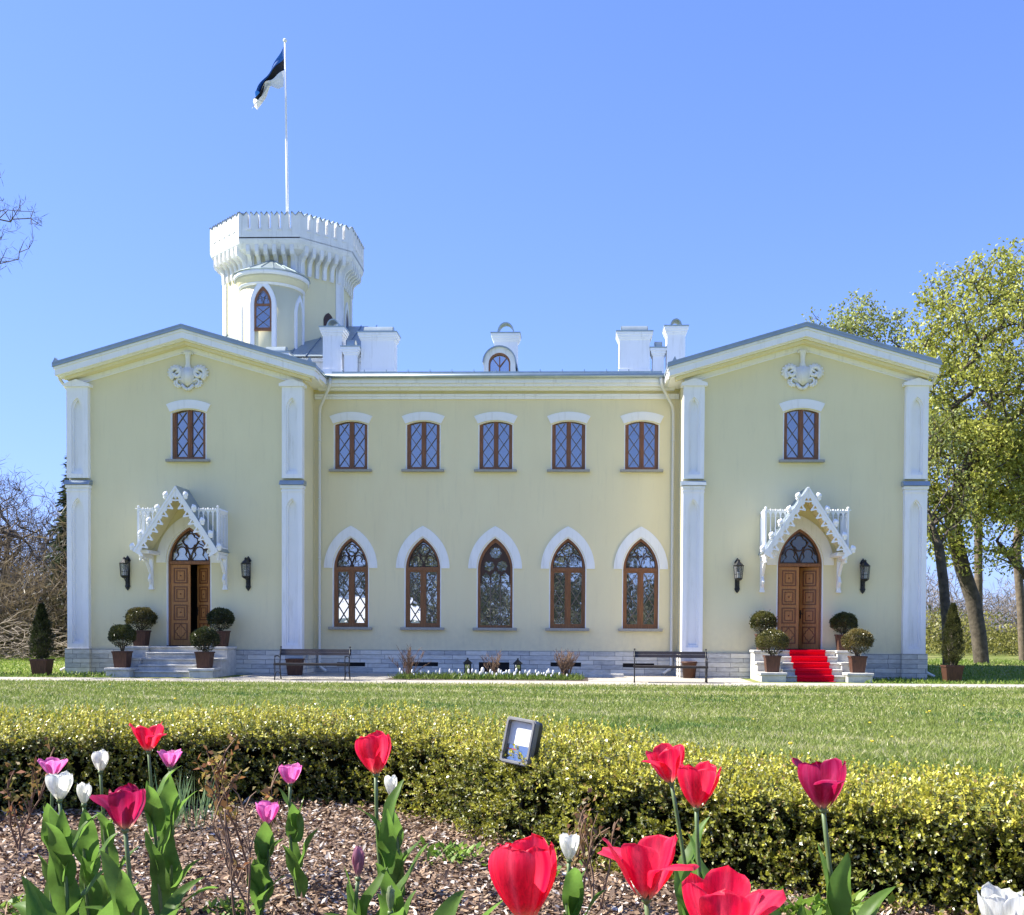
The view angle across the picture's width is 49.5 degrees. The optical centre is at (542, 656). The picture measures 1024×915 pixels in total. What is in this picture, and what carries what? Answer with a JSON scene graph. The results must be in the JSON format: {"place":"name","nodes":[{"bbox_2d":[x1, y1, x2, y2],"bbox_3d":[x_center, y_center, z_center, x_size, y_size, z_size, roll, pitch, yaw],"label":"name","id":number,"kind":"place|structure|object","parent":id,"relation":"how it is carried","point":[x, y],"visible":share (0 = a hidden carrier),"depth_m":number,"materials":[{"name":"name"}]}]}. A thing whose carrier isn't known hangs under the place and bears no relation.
{"place":"outdoors","nodes":[
{"label":"outdoors","id":0,"kind":"place"},
{"bbox_2d":[388,677,587,680],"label":"flower bed soil","id":1,"kind":"structure","parent":0,"point":[585,679],"depth_m":28.66,"materials":[{"name":"brown soil"}]},
{"bbox_2d":[388,643,431,675],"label":"rose bush","id":2,"kind":"object","parent":1,"relation":"on","point":[408,663],"visible":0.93,"depth_m":29.70,"materials":[{"name":"brown plant"}]},
{"bbox_2d":[388,669,586,680],"bbox_3d":[-1.438,0.575,29.468,5.289,0.420,1.917,0,1,2],"label":"bed greenery","id":3,"kind":"object","parent":1,"relation":"on","point":[454,676],"visible":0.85,"depth_m":28.89,"materials":[{"name":"green plant"}]},
{"bbox_2d":[480,650,502,673],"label":"rose bush","id":4,"kind":"object","parent":1,"relation":"on","point":[493,668],"visible":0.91,"depth_m":29.91,"materials":[{"name":"brown plant"}]},
{"bbox_2d":[553,647,579,675],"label":"rose bush","id":5,"kind":"object","parent":1,"relation":"on","point":[566,665],"visible":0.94,"depth_m":29.43,"materials":[{"name":"brown plant"}]},
{"bbox_2d":[229,673,750,681],"bbox_3d":[-1.362,0.566,30.406,13.600,0.001,4.216,0,1,2],"label":"paved strip","id":6,"kind":"object","parent":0,"point":[638,678],"visible":0.64,"depth_m":29.78,"materials":[{"name":"grey concrete"}]},
{"bbox_2d":[285,658,304,674],"bbox_3d":[-6.888,0.293,30.865,0.444,0.466,0.444,0,1,2],"label":"planter","id":7,"kind":"object","parent":6,"relation":"on","point":[294,670],"visible":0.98,"depth_m":30.69,"materials":[{"name":"brown ceramic"}]},
{"bbox_2d":[464,658,471,674],"bbox_3d":[-2.131,0.280,31.606,0.264,0.500,0.264,0,2,-22],"label":"garden lantern","id":8,"kind":"object","parent":6,"relation":"on","point":[467,664],"visible":0.72,"depth_m":31.54,"materials":[{"name":"black metal"}]},
{"bbox_2d":[513,658,522,673],"bbox_3d":[-0.702,0.290,31.558,0.264,0.500,0.264,0,2,-22],"label":"garden lantern","id":9,"kind":"object","parent":6,"relation":"on","point":[517,663],"visible":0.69,"depth_m":31.49,"materials":[{"name":"black metal"}]},
{"bbox_2d":[580,673,623,676],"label":"stone slab","id":10,"kind":"structure","parent":6,"relation":"on","point":[600,675],"depth_m":30.68,"materials":[{"name":"stone"}]},
{"bbox_2d":[681,661,696,677],"bbox_3d":[4.035,0.369,30.501,0.441,0.460,0.441,0,1,2],"label":"planter","id":11,"kind":"object","parent":6,"relation":"on","point":[689,672],"visible":0.99,"depth_m":30.35,"materials":[{"name":"brown ceramic"}]},
{"bbox_2d":[0,795,980,914],"bbox_3d":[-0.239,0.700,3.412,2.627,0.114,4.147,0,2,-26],"label":"bark mulch","id":12,"kind":"object","parent":0,"point":[488,889],"visible":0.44,"depth_m":3.60,"materials":[{"name":"brown wood"}]},
{"bbox_2d":[0,892,25,914],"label":"weed","id":13,"kind":"object","parent":12,"relation":"on","point":[15,900],"visible":0.26,"depth_m":3.00,"materials":[{"name":"green plant"}]},
{"bbox_2d":[0,737,54,857],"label":"rose bush","id":14,"kind":"object","parent":12,"relation":"on","point":[30,810],"visible":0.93,"depth_m":3.81,"materials":[{"name":"brown plant"}]},
{"bbox_2d":[37,757,67,904],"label":"tulip","id":15,"kind":"object","parent":12,"relation":"on","point":[51,765],"visible":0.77,"depth_m":2.83,"materials":[{"name":"green plant"}]},
{"bbox_2d":[45,770,102,914],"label":"tulip","id":16,"kind":"object","parent":12,"relation":"on","point":[67,896],"visible":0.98,"depth_m":2.54,"materials":[{"name":"green plant"}]},
{"bbox_2d":[12,876,138,914],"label":"tulip clump","id":17,"kind":"object","parent":12,"relation":"on","point":[37,902],"visible":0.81,"depth_m":2.33,"materials":[{"name":"green plant"}]},
{"bbox_2d":[71,782,117,914],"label":"tulip","id":18,"kind":"object","parent":12,"relation":"on","point":[87,854],"visible":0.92,"depth_m":2.61,"materials":[{"name":"green plant"}]},
{"bbox_2d":[91,749,139,898],"bbox_3d":[-1.139,0.493,2.957,0.119,0.493,0.108,0,1,2],"label":"tulip","id":19,"kind":"object","parent":12,"relation":"on","point":[100,758],"visible":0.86,"depth_m":2.96,"materials":[{"name":"green plant"}]},
{"bbox_2d":[89,783,145,914],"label":"tulip","id":20,"kind":"object","parent":12,"relation":"on","point":[123,805],"visible":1,"depth_m":2.03,"materials":[{"name":"green plant"}]},
{"bbox_2d":[78,877,217,914],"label":"tulip clump","id":21,"kind":"object","parent":12,"relation":"on","point":[172,905],"visible":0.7,"depth_m":2.60,"materials":[{"name":"green plant"}]},
{"bbox_2d":[129,722,181,914],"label":"tulip","id":22,"kind":"object","parent":12,"relation":"on","point":[148,741],"visible":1,"depth_m":2.95,"materials":[{"name":"green plant"}]},
{"bbox_2d":[157,748,199,894],"bbox_3d":[-1.025,0.496,3.063,0.152,0.484,0.092,1,2,17],"label":"tulip","id":23,"kind":"object","parent":12,"relation":"on","point":[172,805],"visible":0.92,"depth_m":3.05,"materials":[{"name":"green plant"}]},
{"bbox_2d":[143,767,215,831],"bbox_3d":[-1.433,0.560,4.344,0.303,0.245,0.209,0,1,2],"label":"grass tuft","id":24,"kind":"object","parent":12,"relation":"on","point":[183,807],"visible":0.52,"depth_m":4.35,"materials":[{"name":"green plant"}]},
{"bbox_2d":[186,896,266,914],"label":"weed","id":25,"kind":"object","parent":12,"relation":"on","point":[224,905],"visible":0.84,"depth_m":3.03,"materials":[{"name":"green plant"}]},
{"bbox_2d":[200,786,271,914],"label":"rose bush","id":26,"kind":"object","parent":12,"relation":"on","point":[231,870],"visible":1,"depth_m":2.77,"materials":[{"name":"brown plant"}]},
{"bbox_2d":[191,729,281,882],"bbox_3d":[-0.926,0.463,3.451,0.282,0.495,0.293,0,2,-27],"label":"rose bush","id":27,"kind":"object","parent":12,"relation":"on","point":[220,775],"visible":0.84,"depth_m":3.44,"materials":[{"name":"brown plant"}]},
{"bbox_2d":[247,800,285,914],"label":"tulip","id":28,"kind":"object","parent":12,"relation":"on","point":[262,885],"visible":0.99,"depth_m":3.02,"materials":[{"name":"green plant"}]},
{"bbox_2d":[277,762,317,907],"bbox_3d":[-0.723,0.523,3.250,0.119,0.425,0.103,-1,2,-33],"label":"tulip","id":29,"kind":"object","parent":12,"relation":"on","point":[294,827],"visible":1,"depth_m":3.23,"materials":[{"name":"green plant"}]},
{"bbox_2d":[344,846,387,914],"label":"tulip","id":30,"kind":"object","parent":12,"relation":"on","point":[356,906],"visible":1,"depth_m":2.44,"materials":[{"name":"green plant"}]},
{"bbox_2d":[355,730,427,912],"bbox_3d":[-0.357,0.463,2.532,0.117,0.586,0.158,2,2,42],"label":"tulip","id":31,"kind":"object","parent":12,"relation":"on","point":[373,750],"visible":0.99,"depth_m":2.51,"materials":[{"name":"green plant"}]},
{"bbox_2d":[372,885,415,914],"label":"tulip","id":32,"kind":"object","parent":12,"relation":"on","point":[386,905],"visible":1,"depth_m":2.35,"materials":[{"name":"green plant"}]},
{"bbox_2d":[384,774,420,895],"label":"tulip","id":33,"kind":"object","parent":12,"relation":"on","point":[397,875],"visible":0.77,"depth_m":3.22,"materials":[{"name":"green plant"}]},
{"bbox_2d":[323,890,502,914],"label":"tulip clump","id":34,"kind":"object","parent":12,"relation":"on","point":[448,905],"visible":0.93,"depth_m":2.23,"materials":[{"name":"green plant"}]},
{"bbox_2d":[417,835,485,867],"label":"weed","id":35,"kind":"object","parent":12,"relation":"on","point":[452,850],"visible":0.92,"depth_m":3.73,"materials":[{"name":"green plant"}]},
{"bbox_2d":[500,716,542,834],"bbox_3d":[-0.075,0.498,4.043,0.142,0.560,0.097,1,2,33],"label":"floodlight","id":36,"kind":"object","parent":12,"relation":"on","point":[523,735],"visible":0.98,"depth_m":4.02,"materials":[{"name":"black metal"}]},
{"bbox_2d":[488,833,556,914],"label":"tulip","id":37,"kind":"object","parent":12,"relation":"on","point":[522,872],"visible":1,"depth_m":1.49,"materials":[{"name":"red plant"}]},
{"bbox_2d":[559,833,604,914],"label":"tulip","id":38,"kind":"object","parent":12,"relation":"on","point":[573,894],"visible":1,"depth_m":2.60,"materials":[{"name":"green plant"}]},
{"bbox_2d":[558,788,622,911],"bbox_3d":[0.124,0.546,3.137,0.152,0.355,0.231,-1,2,-31],"label":"rose bush","id":39,"kind":"object","parent":12,"relation":"on","point":[583,830],"visible":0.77,"depth_m":3.12,"materials":[{"name":"brown plant"}]},
{"bbox_2d":[598,834,698,914],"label":"tulip","id":40,"kind":"object","parent":12,"relation":"on","point":[647,868],"visible":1,"depth_m":1.58,"materials":[{"name":"red plant"}]},
{"bbox_2d":[641,743,708,914],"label":"tulip","id":41,"kind":"object","parent":12,"relation":"on","point":[664,759],"visible":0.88,"depth_m":2.50,"materials":[{"name":"red plant"}]},
{"bbox_2d":[677,761,752,883],"bbox_3d":[0.350,0.491,2.322,0.118,0.548,0.160,1,2,38],"label":"tulip","id":42,"kind":"object","parent":12,"relation":"on","point":[696,783],"visible":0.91,"depth_m":2.28,"materials":[{"name":"red plant"}]},
{"bbox_2d":[682,865,786,914],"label":"tulip","id":43,"kind":"object","parent":12,"relation":"on","point":[724,890],"visible":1,"depth_m":1.46,"materials":[{"name":"red plant"}]},
{"bbox_2d":[750,889,816,914],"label":"weed","id":44,"kind":"object","parent":12,"relation":"on","point":[787,907],"visible":0.17,"depth_m":2.96,"materials":[{"name":"green plant"}]},
{"bbox_2d":[769,905,859,914],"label":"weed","id":45,"kind":"object","parent":12,"relation":"on","point":[801,910],"visible":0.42,"depth_m":2.64,"materials":[{"name":"green plant"}]},
{"bbox_2d":[777,883,895,914],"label":"weed","id":46,"kind":"object","parent":12,"relation":"on","point":[818,903],"visible":0.52,"depth_m":2.94,"materials":[{"name":"green plant"}]},
{"bbox_2d":[791,757,895,914],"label":"tulip","id":47,"kind":"object","parent":12,"relation":"on","point":[822,783],"visible":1,"depth_m":1.98,"materials":[{"name":"pink plant"}]},
{"bbox_2d":[977,881,1023,914],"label":"tulip","id":48,"kind":"object","parent":12,"relation":"on","point":[994,900],"visible":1,"depth_m":1.67,"materials":[{"name":"white plant"}]},
{"bbox_2d":[0,632,1023,812],"bbox_3d":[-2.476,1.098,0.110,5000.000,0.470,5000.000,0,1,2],"label":"ground","id":49,"kind":"structure","parent":0,"point":[933,656],"depth_m":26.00,"materials":[{"name":"green plant"}]},
{"bbox_2d":[0,455,40,580],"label":"bare tree","id":50,"kind":"object","parent":49,"relation":"on","point":[15,518],"visible":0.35,"depth_m":55.99,"materials":[{"name":"brown plant"}]},
{"bbox_2d":[0,473,44,595],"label":"bare tree","id":51,"kind":"object","parent":49,"relation":"on","point":[16,516],"visible":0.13,"depth_m":61.06,"materials":[{"name":"brown plant"}]},
{"bbox_2d":[0,170,48,270],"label":"bare tree","id":52,"kind":"object","parent":49,"relation":"on","point":[31,223],"visible":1,"depth_m":30.48,"materials":[{"name":"brown plant"}]},
{"bbox_2d":[0,463,56,652],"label":"bare tree","id":53,"kind":"object","parent":49,"relation":"on","point":[8,533],"visible":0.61,"depth_m":53.69,"materials":[{"name":"brown plant"}]},
{"bbox_2d":[0,482,66,656],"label":"bare woods","id":54,"kind":"object","parent":49,"relation":"on","point":[34,588],"visible":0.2,"depth_m":47.25,"materials":[{"name":"brown plant"}]},
{"bbox_2d":[0,609,66,660],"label":"brush pile","id":55,"kind":"object","parent":49,"relation":"on","point":[15,649],"visible":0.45,"depth_m":43.01,"materials":[{"name":"brown plant"}]},
{"bbox_2d":[0,583,66,656],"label":"dark undergrowth","id":56,"kind":"object","parent":49,"relation":"on","point":[57,612],"visible":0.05,"depth_m":47.86,"materials":[{"name":"brown plant"}]},
{"bbox_2d":[12,492,62,597],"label":"bare tree","id":57,"kind":"object","parent":49,"relation":"on","point":[43,550],"visible":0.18,"depth_m":54.13,"materials":[{"name":"brown plant"}]},
{"bbox_2d":[24,603,58,675],"bbox_3d":[-13.569,-0.471,29.960,0.873,1.971,0.911,0,1,2],"label":"potted conifer","id":58,"kind":"object","parent":49,"relation":"on","point":[41,625],"visible":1,"depth_m":29.83,"materials":[{"name":"green plant"}]},
{"bbox_2d":[20,455,69,654],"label":"spruce tree","id":59,"kind":"object","parent":49,"relation":"on","point":[63,511],"visible":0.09,"depth_m":49.86,"materials":[{"name":"green plant"}]},
{"bbox_2d":[29,484,62,574],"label":"bare tree","id":60,"kind":"object","parent":49,"relation":"on","point":[47,541],"visible":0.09,"depth_m":57.34,"materials":[{"name":"brown plant"}]},
{"bbox_2d":[52,211,941,682],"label":"manor house","id":61,"kind":"structure","parent":49,"relation":"on","point":[316,457],"depth_m":31.36,"materials":[{"name":"beige paint"}]},
{"bbox_2d":[107,623,136,667],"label":"potted topiary","id":62,"kind":"object","parent":61,"relation":"on","point":[122,658],"visible":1,"depth_m":29.50,"materials":[{"name":"green plant"}]},
{"bbox_2d":[119,556,130,589],"bbox_3d":[-11.723,-2.351,31.166,0.300,0.980,0.389,0,1,2],"label":"wall lantern","id":63,"kind":"object","parent":61,"relation":"attached to","point":[126,570],"depth_m":31.27,"materials":[{"name":"black metal"}]},
{"bbox_2d":[123,607,157,645],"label":"potted topiary","id":64,"kind":"object","parent":61,"relation":"on","point":[140,615],"visible":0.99,"depth_m":30.76,"materials":[{"name":"green plant"}]},
{"bbox_2d":[165,400,210,461],"bbox_3d":[-9.954,-6.341,31.224,1.260,1.745,0.302,0,1,2],"label":"window","id":65,"kind":"structure","parent":61,"relation":"in","point":[188,427],"depth_m":31.32,"materials":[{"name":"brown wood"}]},
{"bbox_2d":[156,514,219,645],"bbox_3d":[-9.972,-2.149,31.526,1.840,3.720,0.516,0,1,2],"label":"door","id":66,"kind":"structure","parent":61,"relation":"in","point":[185,548],"depth_m":31.44,"materials":[{"name":"brown wood"}]},
{"bbox_2d":[190,625,221,667],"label":"potted topiary","id":67,"kind":"object","parent":61,"relation":"on","point":[203,636],"visible":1,"depth_m":29.43,"materials":[{"name":"green plant"}]},
{"bbox_2d":[206,607,234,646],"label":"potted topiary","id":68,"kind":"object","parent":61,"relation":"on","point":[217,616],"visible":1,"depth_m":30.68,"materials":[{"name":"green plant"}]},
{"bbox_2d":[240,556,250,590],"bbox_3d":[-8.285,-2.328,31.051,0.300,0.980,0.389,0,1,2],"label":"wall lantern","id":69,"kind":"object","parent":61,"relation":"attached to","point":[247,562],"depth_m":31.18,"materials":[{"name":"black metal"}]},
{"bbox_2d":[283,38,288,212],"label":"flagpole","id":70,"kind":"object","parent":61,"relation":"on","point":[286,148],"visible":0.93,"depth_m":40.83,"materials":[{"name":"white metal"}]},
{"bbox_2d":[252,47,283,109],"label":"flag","id":71,"kind":"object","parent":70,"relation":"attached to","point":[274,77],"visible":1,"depth_m":40.82,"materials":[{"name":"fabric"}]},
{"bbox_2d":[329,412,371,471],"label":"window","id":72,"kind":"structure","parent":61,"relation":"in","point":[350,437],"depth_m":32.47,"materials":[{"name":"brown wood"}]},
{"bbox_2d":[324,526,376,629],"bbox_3d":[-5.608,-2.301,32.486,1.570,3.035,0.315,0,1,2],"label":"window","id":73,"kind":"structure","parent":61,"relation":"in","point":[351,564],"depth_m":32.57,"materials":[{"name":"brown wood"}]},
{"bbox_2d":[401,412,444,471],"bbox_3d":[-3.470,-6.240,32.310,1.260,1.745,0.302,0,1,2],"label":"window","id":74,"kind":"structure","parent":61,"relation":"in","point":[423,438],"depth_m":32.40,"materials":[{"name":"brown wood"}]},
{"bbox_2d":[396,526,449,629],"bbox_3d":[-3.493,-2.286,32.416,1.570,3.035,0.315,0,1,2],"label":"window","id":75,"kind":"structure","parent":61,"relation":"in","point":[422,570],"depth_m":32.50,"materials":[{"name":"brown wood"}]},
{"bbox_2d":[468,526,521,630],"bbox_3d":[-1.379,-2.272,32.345,1.570,3.035,0.315,0,1,2],"label":"window","id":76,"kind":"structure","parent":61,"relation":"in","point":[495,568],"depth_m":32.43,"materials":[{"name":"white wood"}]},
{"bbox_2d":[474,412,517,471],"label":"window","id":77,"kind":"structure","parent":61,"relation":"in","point":[495,438],"depth_m":32.33,"materials":[{"name":"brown wood"}]},
{"bbox_2d":[541,527,594,630],"bbox_3d":[0.736,-2.258,32.275,1.570,3.035,0.315,0,1,2],"label":"window","id":78,"kind":"structure","parent":61,"relation":"in","point":[567,568],"depth_m":32.35,"materials":[{"name":"brown wood"}]},
{"bbox_2d":[547,412,589,471],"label":"window","id":79,"kind":"structure","parent":61,"relation":"in","point":[568,438],"depth_m":32.26,"materials":[{"name":"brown wood"}]},
{"bbox_2d":[614,527,667,631],"bbox_3d":[2.851,-2.244,32.204,1.570,3.035,0.315,0,1,2],"label":"window","id":80,"kind":"structure","parent":61,"relation":"in","point":[640,568],"depth_m":32.28,"materials":[{"name":"brown wood"}]},
{"bbox_2d":[620,412,663,471],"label":"window","id":81,"kind":"structure","parent":61,"relation":"in","point":[641,438],"depth_m":32.19,"materials":[{"name":"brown wood"}]},
{"bbox_2d":[733,558,743,592],"bbox_3d":[5.397,-2.236,30.595,0.300,0.980,0.389,0,1,2],"label":"wall lantern","id":82,"kind":"object","parent":61,"relation":"attached to","point":[738,564],"depth_m":30.63,"materials":[{"name":"black metal"}]},
{"bbox_2d":[749,610,778,649],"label":"potted topiary","id":83,"kind":"object","parent":61,"relation":"on","point":[764,620],"visible":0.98,"depth_m":30.16,"materials":[{"name":"green plant"}]},
{"bbox_2d":[754,627,789,671],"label":"potted topiary","id":84,"kind":"object","parent":61,"relation":"on","point":[768,639],"visible":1,"depth_m":28.92,"materials":[{"name":"green plant"}]},
{"bbox_2d":[767,516,833,649],"bbox_3d":[7.138,-2.035,30.944,1.840,3.720,0.493,0,1,2],"label":"door","id":85,"kind":"structure","parent":61,"relation":"in","point":[798,602],"depth_m":30.87,"materials":[{"name":"brown wood"}]},
{"bbox_2d":[779,399,824,462],"bbox_3d":[7.157,-6.226,30.653,1.260,1.745,0.302,0,1,2],"label":"window","id":86,"kind":"structure","parent":61,"relation":"in","point":[801,427],"depth_m":30.75,"materials":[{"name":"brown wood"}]},
{"bbox_2d":[789,650,834,681],"bbox_3d":[7.161,0.238,29.692,0.974,0.805,1.901,0,1,2],"label":"red carpet","id":87,"kind":"object","parent":61,"relation":"on","point":[811,665],"visible":1,"depth_m":29.50,"materials":[{"name":"red carpet"}]},
{"bbox_2d":[829,611,857,650],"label":"potted topiary","id":88,"kind":"object","parent":61,"relation":"on","point":[846,620],"visible":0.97,"depth_m":30.11,"materials":[{"name":"green plant"}]},
{"bbox_2d":[841,628,874,672],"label":"potted topiary","id":89,"kind":"object","parent":61,"relation":"on","point":[858,641],"visible":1,"depth_m":28.84,"materials":[{"name":"green plant"}]},
{"bbox_2d":[860,559,869,593],"bbox_3d":[8.845,-2.213,30.480,0.300,0.980,0.389,0,1,2],"label":"wall lantern","id":90,"kind":"object","parent":61,"relation":"attached to","point":[863,565],"depth_m":30.52,"materials":[{"name":"black metal"}]},
{"bbox_2d":[0,697,1023,914],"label":"hedge","id":91,"kind":"object","parent":49,"relation":"on","point":[958,852],"visible":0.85,"depth_m":3.90,"materials":[{"name":"green plant"}]},
{"bbox_2d":[0,652,1023,684],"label":"side grass","id":92,"kind":"structure","parent":49,"relation":"on","point":[977,679],"depth_m":32.05,"materials":[{"name":"green plant"}]},
{"bbox_2d":[801,288,916,348],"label":"leafing tree","id":93,"kind":"object","parent":49,"relation":"on","point":[847,325],"visible":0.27,"depth_m":55.11,"materials":[{"name":"green plant"}]},
{"bbox_2d":[936,602,968,682],"bbox_3d":[10.764,-0.381,29.161,0.822,2.115,0.833,0,1,2],"label":"potted conifer","id":94,"kind":"object","parent":49,"relation":"on","point":[951,650],"visible":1,"depth_m":29.02,"materials":[{"name":"green plant"}]},
{"bbox_2d":[892,237,1023,663],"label":"leafing tree","id":95,"kind":"object","parent":49,"relation":"on","point":[1005,452],"visible":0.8,"depth_m":44.83,"materials":[{"name":"green plant"}]},
{"bbox_2d":[927,396,994,664],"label":"leafing tree","id":96,"kind":"object","parent":49,"relation":"on","point":[941,567],"visible":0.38,"depth_m":43.28,"materials":[{"name":"green plant"}]},
{"bbox_2d":[926,560,1016,652],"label":"distant woods","id":97,"kind":"object","parent":49,"relation":"on","point":[1003,608],"visible":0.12,"depth_m":69.57,"materials":[{"name":"brown plant"}]},
{"bbox_2d":[926,605,1018,655],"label":"green thicket","id":98,"kind":"object","parent":49,"relation":"on","point":[1000,644],"visible":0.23,"depth_m":61.68,"materials":[{"name":"green plant"}]},
{"bbox_2d":[925,311,1023,607],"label":"leafing tree","id":99,"kind":"object","parent":49,"relation":"on","point":[978,578],"visible":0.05,"depth_m":53.08,"materials":[{"name":"green plant"}]},
{"bbox_2d":[970,506,1023,579],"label":"bare tree","id":100,"kind":"object","parent":49,"relation":"on","point":[1010,559],"visible":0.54,"depth_m":45.11,"materials":[{"name":"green plant"}]},
{"bbox_2d":[974,318,1023,660],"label":"leafing tree","id":101,"kind":"object","parent":49,"relation":"on","point":[1019,585],"visible":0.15,"depth_m":50.12,"materials":[{"name":"green plant"}]},
{"bbox_2d":[0,677,1023,687],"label":"path","id":102,"kind":"structure","parent":0,"point":[520,682],"depth_m":27.73,"materials":[{"name":"grey gravel"}]},
{"bbox_2d":[273,646,350,680],"bbox_3d":[-5.862,0.175,28.292,1.860,0.866,0.607,0,1,3],"label":"park bench","id":103,"kind":"object","parent":102,"relation":"on","point":[315,652],"visible":1,"depth_m":28.51,"materials":[{"name":"black metal"}]},
{"bbox_2d":[633,648,707,683],"bbox_3d":[3.221,0.237,27.939,1.860,0.866,0.607,0,1,5],"label":"park bench","id":104,"kind":"object","parent":102,"relation":"on","point":[675,655],"visible":1,"depth_m":28.14,"materials":[{"name":"black metal"}]},
{"bbox_2d":[0,0,1023,629],"label":"sky","id":105,"kind":"structure","parent":0,"point":[569,174],"materials":[{"name":"blue"}]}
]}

